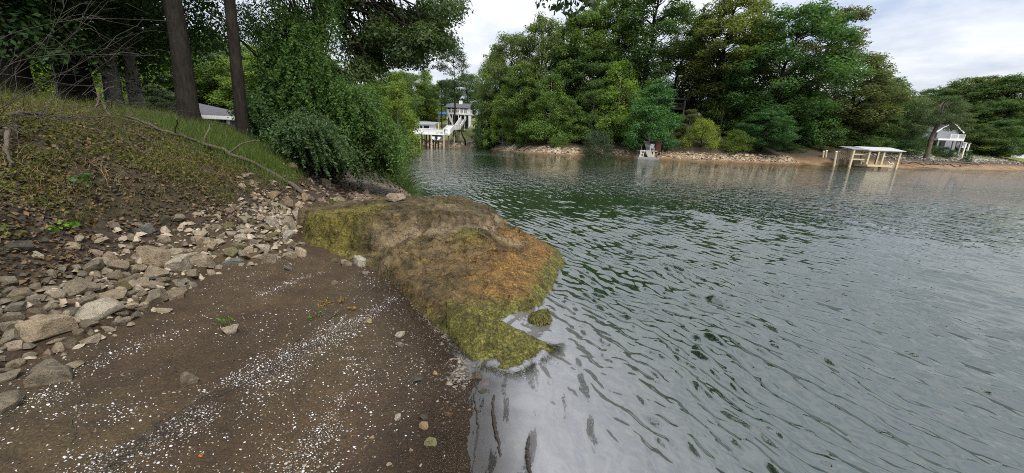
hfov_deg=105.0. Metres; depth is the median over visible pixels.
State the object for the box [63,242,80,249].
rock
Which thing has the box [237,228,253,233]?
rock
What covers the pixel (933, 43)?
sky
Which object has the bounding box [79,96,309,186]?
grass
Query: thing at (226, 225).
rock
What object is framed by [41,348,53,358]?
rock
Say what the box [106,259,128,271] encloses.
rock
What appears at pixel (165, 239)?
rock
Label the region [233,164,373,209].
rubble
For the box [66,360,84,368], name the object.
rock
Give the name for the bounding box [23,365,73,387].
rock
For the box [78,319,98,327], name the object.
rock
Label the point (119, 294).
rock
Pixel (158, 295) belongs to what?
rock
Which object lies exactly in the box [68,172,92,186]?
seedling
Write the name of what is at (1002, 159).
riprap
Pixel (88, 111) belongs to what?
dead branch
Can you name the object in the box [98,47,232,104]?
broadleaf tree
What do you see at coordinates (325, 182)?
rock
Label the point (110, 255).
rock
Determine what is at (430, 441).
pebble
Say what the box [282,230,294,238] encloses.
rock
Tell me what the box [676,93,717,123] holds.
broadleaf tree
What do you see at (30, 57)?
bare shrub
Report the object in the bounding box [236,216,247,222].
rock
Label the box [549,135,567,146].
bush
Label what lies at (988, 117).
broadleaf tree
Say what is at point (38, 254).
rock
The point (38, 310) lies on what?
rock
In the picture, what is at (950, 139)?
house
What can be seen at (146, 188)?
grass
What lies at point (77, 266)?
rock
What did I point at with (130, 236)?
rock
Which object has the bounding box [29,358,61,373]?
rock
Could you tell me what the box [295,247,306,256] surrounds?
rock
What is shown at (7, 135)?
stick
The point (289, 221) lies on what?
rock
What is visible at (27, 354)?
rock
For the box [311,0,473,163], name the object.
oak tree
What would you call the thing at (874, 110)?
broadleaf tree
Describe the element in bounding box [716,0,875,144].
broadleaf tree
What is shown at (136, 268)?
rock
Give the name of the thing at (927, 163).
driftwood log
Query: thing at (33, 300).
rock
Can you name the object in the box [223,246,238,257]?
rock
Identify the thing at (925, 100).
broadleaf tree
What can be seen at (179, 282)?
rock
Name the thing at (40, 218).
leaf litter
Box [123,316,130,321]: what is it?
rock
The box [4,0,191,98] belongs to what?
broadleaf tree
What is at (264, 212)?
rock
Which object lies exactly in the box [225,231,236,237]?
rock
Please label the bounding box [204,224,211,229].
rock
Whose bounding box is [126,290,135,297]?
rock
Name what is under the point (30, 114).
stick
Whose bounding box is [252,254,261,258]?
rock
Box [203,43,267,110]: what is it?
broadleaf tree
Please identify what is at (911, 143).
bush
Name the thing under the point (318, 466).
gravel
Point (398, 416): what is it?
pebble
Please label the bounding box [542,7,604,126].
broadleaf tree
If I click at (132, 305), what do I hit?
rock
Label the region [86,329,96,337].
rock
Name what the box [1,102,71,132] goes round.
dead branch
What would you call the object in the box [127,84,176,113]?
broadleaf tree
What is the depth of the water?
4.50 m
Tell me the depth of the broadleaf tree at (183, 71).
8.36 m
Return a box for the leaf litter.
[0,99,315,289]
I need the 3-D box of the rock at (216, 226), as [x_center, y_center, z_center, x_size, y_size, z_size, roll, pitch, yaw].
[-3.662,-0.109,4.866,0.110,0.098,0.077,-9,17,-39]
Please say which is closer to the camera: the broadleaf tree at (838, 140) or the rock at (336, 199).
the rock at (336, 199)
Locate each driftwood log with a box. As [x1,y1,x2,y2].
[900,161,943,165]
[928,161,978,165]
[932,161,959,166]
[959,160,986,166]
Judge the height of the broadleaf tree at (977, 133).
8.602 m
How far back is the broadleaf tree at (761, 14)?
84.19 m
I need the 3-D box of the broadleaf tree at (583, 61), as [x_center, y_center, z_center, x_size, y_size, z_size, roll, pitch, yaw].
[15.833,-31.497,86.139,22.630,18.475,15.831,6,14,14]
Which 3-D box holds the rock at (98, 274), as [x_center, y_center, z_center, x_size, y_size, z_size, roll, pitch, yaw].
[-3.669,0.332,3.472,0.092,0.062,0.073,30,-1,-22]
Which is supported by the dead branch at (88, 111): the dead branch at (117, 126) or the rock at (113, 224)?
the dead branch at (117, 126)
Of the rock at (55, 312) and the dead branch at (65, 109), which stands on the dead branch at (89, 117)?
the dead branch at (65, 109)
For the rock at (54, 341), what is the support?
on the ground at (140, 378)
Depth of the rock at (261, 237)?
5.15 m
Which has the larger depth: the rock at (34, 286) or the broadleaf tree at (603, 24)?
the broadleaf tree at (603, 24)
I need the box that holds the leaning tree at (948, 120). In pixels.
[902,95,973,158]
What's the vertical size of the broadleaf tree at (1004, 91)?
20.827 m
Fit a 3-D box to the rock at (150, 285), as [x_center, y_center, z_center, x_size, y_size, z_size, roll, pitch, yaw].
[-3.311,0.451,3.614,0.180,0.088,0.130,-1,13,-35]
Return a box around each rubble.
[0,192,302,373]
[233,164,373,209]
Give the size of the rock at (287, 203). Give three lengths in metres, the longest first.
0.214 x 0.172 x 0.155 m
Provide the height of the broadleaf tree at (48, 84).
4.497 m
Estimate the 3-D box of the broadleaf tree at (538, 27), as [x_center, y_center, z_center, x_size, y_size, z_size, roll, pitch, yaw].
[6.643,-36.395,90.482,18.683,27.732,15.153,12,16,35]
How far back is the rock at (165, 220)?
4.54 m
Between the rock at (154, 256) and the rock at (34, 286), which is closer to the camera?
the rock at (34, 286)
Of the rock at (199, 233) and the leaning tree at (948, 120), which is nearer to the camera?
the rock at (199, 233)
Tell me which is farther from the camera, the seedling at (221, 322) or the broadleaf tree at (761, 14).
the broadleaf tree at (761, 14)
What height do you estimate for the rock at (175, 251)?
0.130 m
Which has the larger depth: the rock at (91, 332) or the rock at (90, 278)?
the rock at (90, 278)
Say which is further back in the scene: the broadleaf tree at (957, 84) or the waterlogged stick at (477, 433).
the broadleaf tree at (957, 84)
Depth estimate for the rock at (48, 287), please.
3.10 m
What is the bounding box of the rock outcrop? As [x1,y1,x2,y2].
[296,195,564,332]
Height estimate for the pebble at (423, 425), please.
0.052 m
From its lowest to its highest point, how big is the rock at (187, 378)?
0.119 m
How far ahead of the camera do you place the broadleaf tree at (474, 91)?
109.34 m
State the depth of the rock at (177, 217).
4.64 m
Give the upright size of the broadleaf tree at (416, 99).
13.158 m
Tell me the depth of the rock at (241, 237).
4.90 m
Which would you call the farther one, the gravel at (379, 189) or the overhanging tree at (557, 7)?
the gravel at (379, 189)
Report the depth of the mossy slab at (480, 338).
3.53 m
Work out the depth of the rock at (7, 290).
2.90 m
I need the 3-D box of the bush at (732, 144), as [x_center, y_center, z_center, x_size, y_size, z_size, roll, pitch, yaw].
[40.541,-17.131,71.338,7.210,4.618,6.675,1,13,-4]
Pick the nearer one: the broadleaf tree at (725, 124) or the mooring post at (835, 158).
the mooring post at (835, 158)
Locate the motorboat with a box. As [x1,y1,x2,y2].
[432,133,442,143]
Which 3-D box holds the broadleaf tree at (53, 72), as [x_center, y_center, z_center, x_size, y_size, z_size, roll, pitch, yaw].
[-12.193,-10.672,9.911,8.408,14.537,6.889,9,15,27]
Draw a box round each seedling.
[44,217,79,231]
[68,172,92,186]
[216,317,232,325]
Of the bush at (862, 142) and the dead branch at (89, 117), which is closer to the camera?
the dead branch at (89, 117)
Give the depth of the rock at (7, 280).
2.95 m
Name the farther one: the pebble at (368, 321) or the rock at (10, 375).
the pebble at (368, 321)
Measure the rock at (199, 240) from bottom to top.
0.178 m
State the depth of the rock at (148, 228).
4.31 m
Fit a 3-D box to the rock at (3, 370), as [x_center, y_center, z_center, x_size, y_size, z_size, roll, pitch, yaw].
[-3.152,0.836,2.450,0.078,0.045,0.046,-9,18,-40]
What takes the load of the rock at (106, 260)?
on the ground at (140, 378)
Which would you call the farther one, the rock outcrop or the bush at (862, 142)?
the bush at (862, 142)
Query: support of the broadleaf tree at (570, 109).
on the ground at (140, 378)
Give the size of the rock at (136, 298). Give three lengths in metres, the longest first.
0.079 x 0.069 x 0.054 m
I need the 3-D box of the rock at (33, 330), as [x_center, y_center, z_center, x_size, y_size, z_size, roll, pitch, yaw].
[-3.275,0.633,2.754,0.208,0.162,0.268,4,14,19]
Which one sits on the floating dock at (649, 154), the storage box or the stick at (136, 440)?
the storage box
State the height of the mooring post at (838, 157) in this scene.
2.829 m
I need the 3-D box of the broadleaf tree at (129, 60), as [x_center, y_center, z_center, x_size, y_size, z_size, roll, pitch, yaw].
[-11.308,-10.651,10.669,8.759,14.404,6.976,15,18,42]
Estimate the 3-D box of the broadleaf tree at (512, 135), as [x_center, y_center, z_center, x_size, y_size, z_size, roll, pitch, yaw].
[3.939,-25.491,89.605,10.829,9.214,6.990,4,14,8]
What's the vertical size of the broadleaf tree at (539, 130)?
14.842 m
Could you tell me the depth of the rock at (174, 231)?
4.51 m
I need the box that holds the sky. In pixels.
[81,0,1023,113]
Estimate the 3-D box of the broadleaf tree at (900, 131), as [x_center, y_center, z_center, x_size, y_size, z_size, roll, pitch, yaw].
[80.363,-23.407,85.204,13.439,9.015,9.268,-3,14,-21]
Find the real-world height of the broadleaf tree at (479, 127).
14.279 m
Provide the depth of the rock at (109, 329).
2.97 m
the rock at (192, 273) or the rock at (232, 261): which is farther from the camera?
the rock at (232, 261)
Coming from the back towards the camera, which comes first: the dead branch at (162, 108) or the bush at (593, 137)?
the bush at (593, 137)
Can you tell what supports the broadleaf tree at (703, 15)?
on the ground at (140, 378)
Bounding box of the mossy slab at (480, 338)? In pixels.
[445,298,567,381]
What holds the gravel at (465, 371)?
on the ground at (140, 378)
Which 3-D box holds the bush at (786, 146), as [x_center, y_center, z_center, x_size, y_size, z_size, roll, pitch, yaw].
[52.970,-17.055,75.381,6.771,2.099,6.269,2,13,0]
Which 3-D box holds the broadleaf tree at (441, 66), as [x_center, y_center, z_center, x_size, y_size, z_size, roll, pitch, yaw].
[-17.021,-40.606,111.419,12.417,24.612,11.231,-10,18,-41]
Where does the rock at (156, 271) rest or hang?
on the ground at (140, 378)
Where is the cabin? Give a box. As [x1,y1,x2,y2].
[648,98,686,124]
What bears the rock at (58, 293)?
on the ground at (140, 378)
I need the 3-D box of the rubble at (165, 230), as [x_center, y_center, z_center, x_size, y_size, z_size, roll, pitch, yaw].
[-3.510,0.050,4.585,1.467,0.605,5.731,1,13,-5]
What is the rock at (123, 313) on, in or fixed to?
on the ground at (140, 378)
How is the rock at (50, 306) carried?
on the ground at (140, 378)
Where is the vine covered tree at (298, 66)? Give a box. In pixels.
[204,0,417,192]
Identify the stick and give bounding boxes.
[3,129,14,167]
[7,110,45,116]
[68,419,76,443]
[93,81,115,115]
[114,420,159,469]
[138,372,239,443]
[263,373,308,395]
[471,395,478,472]
[491,395,501,458]
[525,436,531,472]
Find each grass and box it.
[0,91,312,237]
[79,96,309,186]
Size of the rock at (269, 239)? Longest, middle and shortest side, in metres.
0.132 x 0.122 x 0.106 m
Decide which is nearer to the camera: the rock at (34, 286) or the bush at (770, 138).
the rock at (34, 286)
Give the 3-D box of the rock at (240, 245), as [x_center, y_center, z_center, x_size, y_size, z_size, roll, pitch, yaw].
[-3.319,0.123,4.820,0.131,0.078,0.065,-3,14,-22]
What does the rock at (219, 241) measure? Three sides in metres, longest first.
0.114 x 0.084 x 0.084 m
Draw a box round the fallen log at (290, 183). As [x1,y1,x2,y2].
[126,116,315,201]
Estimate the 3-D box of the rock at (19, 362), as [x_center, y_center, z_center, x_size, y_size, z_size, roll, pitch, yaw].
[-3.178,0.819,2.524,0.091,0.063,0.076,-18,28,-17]
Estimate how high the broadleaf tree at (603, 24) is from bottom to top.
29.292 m
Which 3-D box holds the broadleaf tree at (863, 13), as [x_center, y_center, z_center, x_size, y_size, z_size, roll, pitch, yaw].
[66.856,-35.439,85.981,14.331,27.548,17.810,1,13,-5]
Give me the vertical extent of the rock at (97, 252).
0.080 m
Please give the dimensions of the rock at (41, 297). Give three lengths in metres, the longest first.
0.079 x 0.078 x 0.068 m
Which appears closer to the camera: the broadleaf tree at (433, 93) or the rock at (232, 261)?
the rock at (232, 261)
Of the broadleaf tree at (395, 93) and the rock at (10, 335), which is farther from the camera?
the broadleaf tree at (395, 93)
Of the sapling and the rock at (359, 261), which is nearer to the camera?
the rock at (359, 261)
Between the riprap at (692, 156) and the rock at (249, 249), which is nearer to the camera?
the rock at (249, 249)
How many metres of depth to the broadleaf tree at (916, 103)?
101.13 m
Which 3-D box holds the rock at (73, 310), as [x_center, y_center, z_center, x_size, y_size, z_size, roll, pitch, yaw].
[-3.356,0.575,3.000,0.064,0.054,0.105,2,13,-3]
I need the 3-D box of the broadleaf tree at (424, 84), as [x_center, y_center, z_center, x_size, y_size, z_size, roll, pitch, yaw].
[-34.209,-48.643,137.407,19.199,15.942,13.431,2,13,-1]
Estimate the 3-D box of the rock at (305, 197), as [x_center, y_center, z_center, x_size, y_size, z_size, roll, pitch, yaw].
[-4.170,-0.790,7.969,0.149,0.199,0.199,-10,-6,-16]
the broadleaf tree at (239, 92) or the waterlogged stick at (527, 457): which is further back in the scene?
the broadleaf tree at (239, 92)
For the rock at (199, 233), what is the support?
on the ground at (140, 378)
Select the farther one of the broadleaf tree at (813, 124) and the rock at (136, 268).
the broadleaf tree at (813, 124)
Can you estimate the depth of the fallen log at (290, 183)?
7.45 m
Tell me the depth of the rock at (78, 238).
3.68 m
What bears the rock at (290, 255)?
on the ground at (140, 378)
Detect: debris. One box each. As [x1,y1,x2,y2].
[89,300,394,472]
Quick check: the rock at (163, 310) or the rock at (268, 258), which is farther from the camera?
the rock at (268, 258)
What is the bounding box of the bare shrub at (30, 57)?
[0,0,178,136]
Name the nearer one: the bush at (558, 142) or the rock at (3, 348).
the rock at (3, 348)
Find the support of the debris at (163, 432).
on the ground at (140, 378)
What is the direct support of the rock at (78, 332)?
on the ground at (140, 378)
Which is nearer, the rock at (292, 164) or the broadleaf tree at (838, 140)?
the rock at (292, 164)
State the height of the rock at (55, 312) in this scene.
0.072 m
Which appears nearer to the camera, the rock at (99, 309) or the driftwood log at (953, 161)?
the rock at (99, 309)
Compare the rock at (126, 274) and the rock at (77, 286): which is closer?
the rock at (77, 286)
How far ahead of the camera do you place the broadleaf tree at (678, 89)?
89.55 m
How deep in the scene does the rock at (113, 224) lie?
4.07 m
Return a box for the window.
[938,138,944,146]
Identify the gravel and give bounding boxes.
[3,259,473,472]
[346,175,410,200]
[401,291,492,391]
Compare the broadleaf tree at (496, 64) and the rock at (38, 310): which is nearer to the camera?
the rock at (38, 310)
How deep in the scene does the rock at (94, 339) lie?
2.82 m
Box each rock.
[0,276,18,285]
[0,321,18,331]
[0,328,21,343]
[0,346,6,351]
[0,355,9,360]
[0,368,12,372]
[0,368,20,382]
[0,390,22,414]
[1,286,16,293]
[1,312,25,320]
[4,301,26,311]
[4,340,24,350]
[5,240,33,251]
[5,296,25,304]
[5,358,25,367]
[6,287,34,297]
[14,314,78,342]
[22,296,41,304]
[22,352,37,359]
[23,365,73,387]
[27,308,46,313]
[28,282,41,290]
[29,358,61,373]
[31,251,44,256]
[34,294,46,301]
[39,276,53,285]
[40,286,61,292]
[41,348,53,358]
[42,303,59,310]
[43,288,65,298]
[46,337,67,344]
[47,269,56,277]
[48,300,59,303]
[49,310,62,313]
[51,342,65,352]
[53,264,65,272]
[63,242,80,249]
[63,307,79,315]
[63,338,79,347]
[64,278,100,295]
[64,299,78,306]
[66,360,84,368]
[67,336,78,340]
[71,264,80,268]
[71,316,81,323]
[72,328,84,335]
[74,235,83,243]
[75,297,126,320]
[76,270,87,277]
[78,295,95,305]
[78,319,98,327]
[79,333,100,344]
[81,258,104,271]
[85,276,93,280]
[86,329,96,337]
[88,249,102,255]
[90,270,102,277]
[91,257,109,264]
[93,279,105,282]
[94,237,108,243]
[98,289,127,300]
[101,251,118,259]
[103,270,123,280]
[105,285,114,290]
[105,327,116,332]
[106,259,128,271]
[107,221,119,228]
[111,318,125,325]
[113,309,128,316]
[114,279,132,289]
[122,272,130,277]
[123,244,133,249]
[123,302,138,309]
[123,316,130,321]
[124,274,135,281]
[125,258,133,264]
[125,264,146,272]
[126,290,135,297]
[127,233,134,240]
[131,295,139,302]
[131,310,141,319]
[132,286,142,291]
[134,223,155,234]
[134,304,151,313]
[136,245,170,267]
[136,289,147,296]
[137,276,149,282]
[137,301,148,306]
[140,281,164,289]
[143,266,169,277]
[145,287,167,304]
[148,276,157,279]
[155,277,171,282]
[156,308,172,312]
[157,236,170,242]
[159,215,171,225]
[164,254,192,270]
[167,288,183,300]
[169,248,183,255]
[171,229,178,234]
[171,278,186,286]
[173,214,184,221]
[180,371,198,385]
[184,269,199,276]
[190,236,212,244]
[190,253,214,267]
[191,246,208,253]
[193,230,207,236]
[194,236,204,246]
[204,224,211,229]
[205,241,217,250]
[207,269,214,275]
[211,224,221,230]
[214,238,223,244]
[216,233,224,238]
[221,222,236,230]
[221,258,243,266]
[221,324,238,334]
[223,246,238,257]
[224,207,233,212]
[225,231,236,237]
[234,234,246,240]
[234,243,246,248]
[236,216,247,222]
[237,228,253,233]
[238,249,250,258]
[243,246,253,252]
[249,239,257,244]
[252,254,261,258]
[253,244,270,252]
[256,216,263,221]
[256,235,265,239]
[260,210,267,215]
[261,253,276,263]
[263,227,274,231]
[263,236,274,242]
[265,216,278,224]
[266,231,277,236]
[267,191,280,199]
[279,199,292,208]
[281,216,296,227]
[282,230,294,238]
[282,251,296,258]
[286,162,297,169]
[287,241,295,248]
[291,211,297,220]
[295,201,302,207]
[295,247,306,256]
[298,242,306,245]
[301,193,310,200]
[319,178,330,186]
[332,197,344,201]
[340,259,351,266]
[349,182,357,186]
[353,255,366,266]
[409,375,421,382]
[478,388,490,398]
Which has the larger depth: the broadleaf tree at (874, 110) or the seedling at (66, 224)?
the broadleaf tree at (874, 110)
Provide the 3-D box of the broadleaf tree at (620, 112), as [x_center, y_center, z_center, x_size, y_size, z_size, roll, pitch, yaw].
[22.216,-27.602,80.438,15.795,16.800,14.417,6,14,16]
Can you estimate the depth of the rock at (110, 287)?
3.37 m
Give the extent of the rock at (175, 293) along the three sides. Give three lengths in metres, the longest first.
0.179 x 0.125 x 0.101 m
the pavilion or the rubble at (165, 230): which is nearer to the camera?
the rubble at (165, 230)
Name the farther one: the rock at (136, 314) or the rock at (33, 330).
the rock at (136, 314)
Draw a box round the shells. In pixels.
[0,244,423,472]
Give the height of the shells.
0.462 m
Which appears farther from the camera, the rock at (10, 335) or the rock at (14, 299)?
the rock at (14, 299)
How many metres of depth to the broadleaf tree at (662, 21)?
79.11 m
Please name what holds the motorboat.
hanging from the boathouse
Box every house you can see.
[445,101,472,129]
[902,124,966,154]
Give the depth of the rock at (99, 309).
3.04 m
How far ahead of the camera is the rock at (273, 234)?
5.35 m
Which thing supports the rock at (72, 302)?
on the ground at (140, 378)
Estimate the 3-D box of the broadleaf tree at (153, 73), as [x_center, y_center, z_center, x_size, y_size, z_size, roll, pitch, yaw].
[-32.541,-13.612,32.630,9.770,6.358,12.801,-9,17,-38]
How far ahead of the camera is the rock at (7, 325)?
2.66 m
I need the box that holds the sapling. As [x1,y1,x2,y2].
[458,126,465,145]
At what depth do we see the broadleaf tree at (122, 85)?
22.26 m
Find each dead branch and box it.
[0,94,199,139]
[0,113,110,144]
[0,121,37,143]
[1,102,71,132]
[4,72,146,97]
[16,80,118,120]
[40,86,144,124]
[50,114,198,155]
[89,105,134,123]
[107,90,134,114]
[120,129,217,155]
[122,97,184,113]
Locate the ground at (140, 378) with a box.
[0,100,1023,472]
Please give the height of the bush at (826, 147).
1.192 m
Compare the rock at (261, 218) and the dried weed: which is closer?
the dried weed
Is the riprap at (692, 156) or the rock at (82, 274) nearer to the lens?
the rock at (82, 274)
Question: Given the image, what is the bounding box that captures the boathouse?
[413,121,448,148]
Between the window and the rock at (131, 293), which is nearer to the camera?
the rock at (131, 293)
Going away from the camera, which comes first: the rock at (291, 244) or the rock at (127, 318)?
the rock at (127, 318)
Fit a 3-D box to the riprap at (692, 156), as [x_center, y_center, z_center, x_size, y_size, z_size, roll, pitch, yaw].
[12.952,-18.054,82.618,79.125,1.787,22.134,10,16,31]
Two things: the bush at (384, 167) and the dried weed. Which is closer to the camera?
the dried weed
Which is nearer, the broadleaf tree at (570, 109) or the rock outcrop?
the rock outcrop
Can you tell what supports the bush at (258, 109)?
on the ground at (140, 378)
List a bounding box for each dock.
[634,141,658,159]
[839,146,906,168]
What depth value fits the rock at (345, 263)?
5.05 m
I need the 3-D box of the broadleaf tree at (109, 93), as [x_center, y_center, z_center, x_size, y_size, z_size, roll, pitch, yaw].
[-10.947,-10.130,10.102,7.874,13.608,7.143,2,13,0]
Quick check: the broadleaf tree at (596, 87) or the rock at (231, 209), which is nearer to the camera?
the rock at (231, 209)
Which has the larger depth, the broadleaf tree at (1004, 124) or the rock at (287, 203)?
the broadleaf tree at (1004, 124)
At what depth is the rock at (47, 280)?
3.14 m
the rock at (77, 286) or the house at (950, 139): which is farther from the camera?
the house at (950, 139)
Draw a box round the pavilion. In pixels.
[173,103,234,125]
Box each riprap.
[430,142,798,162]
[461,141,515,147]
[866,152,1022,164]
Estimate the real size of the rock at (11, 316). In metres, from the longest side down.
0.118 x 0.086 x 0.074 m
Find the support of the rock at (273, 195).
on the ground at (140, 378)
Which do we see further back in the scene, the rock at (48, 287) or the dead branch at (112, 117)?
the dead branch at (112, 117)
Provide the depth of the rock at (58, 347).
2.69 m
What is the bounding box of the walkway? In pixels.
[443,117,465,147]
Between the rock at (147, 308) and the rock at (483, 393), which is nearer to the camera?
the rock at (483, 393)
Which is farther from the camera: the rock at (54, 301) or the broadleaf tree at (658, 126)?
the broadleaf tree at (658, 126)
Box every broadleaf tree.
[0,0,110,96]
[3,0,204,102]
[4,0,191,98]
[13,0,164,96]
[14,0,223,105]
[26,0,245,109]
[30,43,126,99]
[47,28,173,94]
[94,63,175,107]
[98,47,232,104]
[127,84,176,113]
[163,0,202,124]
[164,32,255,119]
[196,48,264,108]
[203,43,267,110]
[224,0,251,140]
[250,57,383,117]
[335,61,425,138]
[369,77,413,122]
[380,70,424,160]
[388,70,416,112]
[407,72,439,115]
[413,68,446,121]
[426,80,452,132]
[434,48,470,136]
[436,78,461,119]
[447,72,479,118]
[470,80,524,141]
[470,87,479,109]
[471,92,497,148]
[472,31,539,139]
[473,52,510,116]
[481,84,520,146]
[492,60,544,141]
[505,103,532,142]
[509,11,572,125]
[516,72,581,144]
[535,45,633,130]
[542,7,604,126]
[550,98,591,142]
[558,0,643,106]
[568,79,619,142]
[581,57,653,141]
[584,0,659,114]
[608,0,702,120]
[618,75,692,150]
[640,39,722,120]
[669,7,730,125]
[670,109,705,138]
[674,0,786,119]
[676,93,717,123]
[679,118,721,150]
[689,78,754,137]
[690,51,793,126]
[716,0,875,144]
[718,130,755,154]
[719,0,790,94]
[738,73,849,146]
[786,5,876,136]
[789,104,857,147]
[809,51,922,145]
[829,105,899,147]
[857,76,924,133]
[869,107,910,146]
[872,105,932,150]
[891,84,935,122]
[911,120,932,147]
[914,97,944,119]
[916,85,966,111]
[926,77,1008,104]
[934,103,982,122]
[936,74,1023,118]
[950,101,1023,142]
[954,119,1019,151]
[962,72,1023,135]
[963,119,1023,157]
[965,99,1023,146]
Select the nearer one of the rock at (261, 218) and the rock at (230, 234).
the rock at (230, 234)
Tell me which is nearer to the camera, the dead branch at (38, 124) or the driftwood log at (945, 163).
the dead branch at (38, 124)
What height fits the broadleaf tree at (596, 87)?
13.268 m
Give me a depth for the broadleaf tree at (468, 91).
147.48 m
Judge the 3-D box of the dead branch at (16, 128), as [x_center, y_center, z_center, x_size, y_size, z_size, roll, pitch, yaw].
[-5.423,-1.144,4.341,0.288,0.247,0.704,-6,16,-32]
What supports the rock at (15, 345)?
on the ground at (140, 378)
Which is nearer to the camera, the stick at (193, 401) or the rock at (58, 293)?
the stick at (193, 401)
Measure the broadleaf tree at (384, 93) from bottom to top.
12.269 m
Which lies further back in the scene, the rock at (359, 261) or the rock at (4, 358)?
the rock at (359, 261)
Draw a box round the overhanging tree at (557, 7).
[535,0,600,19]
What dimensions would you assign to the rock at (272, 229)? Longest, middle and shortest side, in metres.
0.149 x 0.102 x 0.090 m
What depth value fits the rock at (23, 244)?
3.25 m
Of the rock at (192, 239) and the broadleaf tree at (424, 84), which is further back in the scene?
the broadleaf tree at (424, 84)
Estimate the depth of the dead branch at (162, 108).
8.27 m
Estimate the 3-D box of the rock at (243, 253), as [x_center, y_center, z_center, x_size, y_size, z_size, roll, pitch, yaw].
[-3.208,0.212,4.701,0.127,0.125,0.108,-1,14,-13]
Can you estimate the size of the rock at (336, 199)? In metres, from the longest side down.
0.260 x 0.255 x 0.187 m
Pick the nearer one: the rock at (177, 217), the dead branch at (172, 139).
the rock at (177, 217)
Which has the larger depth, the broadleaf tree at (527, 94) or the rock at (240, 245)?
the broadleaf tree at (527, 94)
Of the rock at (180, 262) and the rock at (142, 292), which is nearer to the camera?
the rock at (142, 292)
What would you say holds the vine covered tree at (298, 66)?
on the ground at (140, 378)
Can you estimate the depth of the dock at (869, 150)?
64.48 m
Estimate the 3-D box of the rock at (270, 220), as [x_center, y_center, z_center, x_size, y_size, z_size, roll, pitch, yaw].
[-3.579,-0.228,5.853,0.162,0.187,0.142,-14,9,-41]
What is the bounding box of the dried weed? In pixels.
[313,297,355,308]
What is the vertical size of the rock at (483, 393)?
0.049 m
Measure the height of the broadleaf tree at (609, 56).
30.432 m
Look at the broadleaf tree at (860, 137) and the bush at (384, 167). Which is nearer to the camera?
the bush at (384, 167)
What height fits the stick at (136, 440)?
0.018 m
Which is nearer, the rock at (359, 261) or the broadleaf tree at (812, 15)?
the rock at (359, 261)
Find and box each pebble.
[364,318,371,323]
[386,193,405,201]
[394,413,401,420]
[395,331,404,337]
[419,414,427,419]
[419,421,427,429]
[424,437,436,445]
[472,371,481,379]
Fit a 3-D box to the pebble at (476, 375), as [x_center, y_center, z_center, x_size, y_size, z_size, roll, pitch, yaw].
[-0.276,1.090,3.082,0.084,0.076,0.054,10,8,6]
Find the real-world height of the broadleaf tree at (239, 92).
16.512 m
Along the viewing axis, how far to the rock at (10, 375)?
2.38 m
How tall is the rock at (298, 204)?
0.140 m
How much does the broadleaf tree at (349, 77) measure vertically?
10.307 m
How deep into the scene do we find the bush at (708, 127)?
71.61 m
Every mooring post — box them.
[833,151,837,165]
[836,151,839,165]
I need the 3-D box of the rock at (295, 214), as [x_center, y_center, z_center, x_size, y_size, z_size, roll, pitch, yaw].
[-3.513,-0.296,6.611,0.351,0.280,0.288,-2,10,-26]
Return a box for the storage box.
[654,142,660,150]
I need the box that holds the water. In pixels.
[363,147,1023,472]
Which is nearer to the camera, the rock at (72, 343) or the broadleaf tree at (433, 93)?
the rock at (72, 343)
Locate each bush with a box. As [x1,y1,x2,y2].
[226,90,293,156]
[259,104,372,186]
[312,118,417,192]
[516,137,526,147]
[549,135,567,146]
[580,130,616,156]
[618,139,644,146]
[733,108,803,151]
[772,142,807,152]
[805,145,836,151]
[852,139,899,154]
[882,139,935,156]
[931,146,959,159]
[932,145,942,154]
[961,150,974,163]
[971,141,1016,157]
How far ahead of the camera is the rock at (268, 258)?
4.76 m
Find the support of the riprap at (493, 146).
on the ground at (140, 378)
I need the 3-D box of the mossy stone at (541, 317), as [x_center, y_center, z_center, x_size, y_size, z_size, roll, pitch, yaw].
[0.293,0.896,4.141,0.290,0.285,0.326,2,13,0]
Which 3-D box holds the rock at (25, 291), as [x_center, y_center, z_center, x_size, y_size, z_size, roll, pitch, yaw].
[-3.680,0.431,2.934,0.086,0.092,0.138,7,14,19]
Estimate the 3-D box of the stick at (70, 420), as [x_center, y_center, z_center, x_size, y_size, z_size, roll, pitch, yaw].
[-2.343,1.032,2.097,0.225,0.027,0.031,14,18,40]
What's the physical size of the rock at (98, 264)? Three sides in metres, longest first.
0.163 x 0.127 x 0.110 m
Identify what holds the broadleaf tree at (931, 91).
on the ground at (140, 378)
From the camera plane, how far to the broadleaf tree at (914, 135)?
84.96 m
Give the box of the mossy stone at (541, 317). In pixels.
[527,308,552,326]
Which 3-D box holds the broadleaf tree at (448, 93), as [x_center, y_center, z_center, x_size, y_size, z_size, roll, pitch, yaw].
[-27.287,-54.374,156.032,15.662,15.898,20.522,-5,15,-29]
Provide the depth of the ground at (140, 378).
2.84 m
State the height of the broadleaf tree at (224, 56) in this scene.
7.407 m
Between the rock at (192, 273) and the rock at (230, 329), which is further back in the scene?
the rock at (192, 273)

